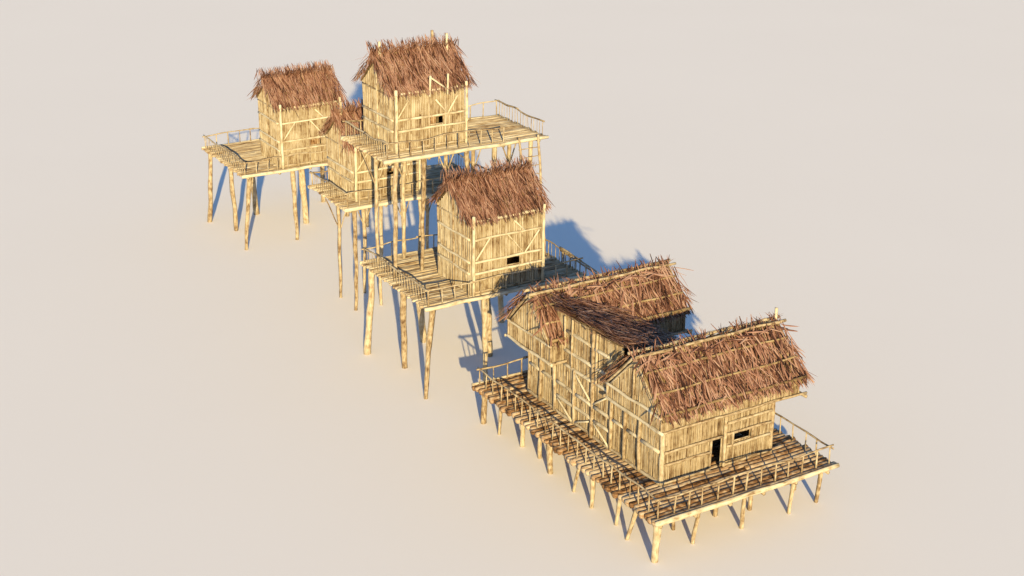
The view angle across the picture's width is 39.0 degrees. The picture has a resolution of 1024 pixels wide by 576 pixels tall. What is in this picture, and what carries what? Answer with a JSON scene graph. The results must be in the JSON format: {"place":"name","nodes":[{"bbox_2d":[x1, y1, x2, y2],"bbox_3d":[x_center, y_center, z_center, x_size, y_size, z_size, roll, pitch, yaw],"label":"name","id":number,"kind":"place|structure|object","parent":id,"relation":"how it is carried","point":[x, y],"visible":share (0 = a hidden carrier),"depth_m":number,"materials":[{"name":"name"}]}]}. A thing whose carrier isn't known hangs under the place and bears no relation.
{"place":"outdoors","nodes":[
{"label":"outdoors","id":0,"kind":"place"},
{"bbox_2d":[0,0,1023,575],"bbox_3d":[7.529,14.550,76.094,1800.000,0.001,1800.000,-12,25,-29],"label":"ground","id":1,"kind":"structure","parent":0,"point":[186,388],"depth_m":113.46,"materials":[{"name":"paint"}]},
{"bbox_2d":[201,59,368,249],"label":"stilt hut","id":2,"kind":"object","parent":1,"relation":"on","point":[294,109],"visible":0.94,"depth_m":120.18,"materials":[{"name":"wood"}]},
{"bbox_2d":[308,97,488,310],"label":"stilt hut","id":3,"kind":"object","parent":1,"relation":"on","point":[347,186],"visible":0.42,"depth_m":107.03,"materials":[{"name":"wood"}]},
{"bbox_2d":[359,153,598,399],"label":"stilt hut","id":4,"kind":"object","parent":1,"relation":"on","point":[491,239],"visible":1,"depth_m":94.47,"materials":[{"name":"wood"}]},
{"bbox_2d":[341,30,548,276],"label":"stilt hut","id":5,"kind":"object","parent":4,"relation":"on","point":[415,106],"visible":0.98,"depth_m":95.67,"materials":[{"name":"wood"}]},
{"bbox_2d":[518,134,545,244],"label":"ladder","id":6,"kind":"object","parent":4,"relation":"on","point":[539,158],"visible":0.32,"depth_m":98.64,"materials":[{"name":"beige wood"}]},
{"bbox_2d":[471,254,839,562],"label":"stilt longhouse","id":7,"kind":"structure","parent":1,"relation":"on","point":[618,390],"depth_m":80.73,"materials":[{"name":"brown plant"}]}
]}

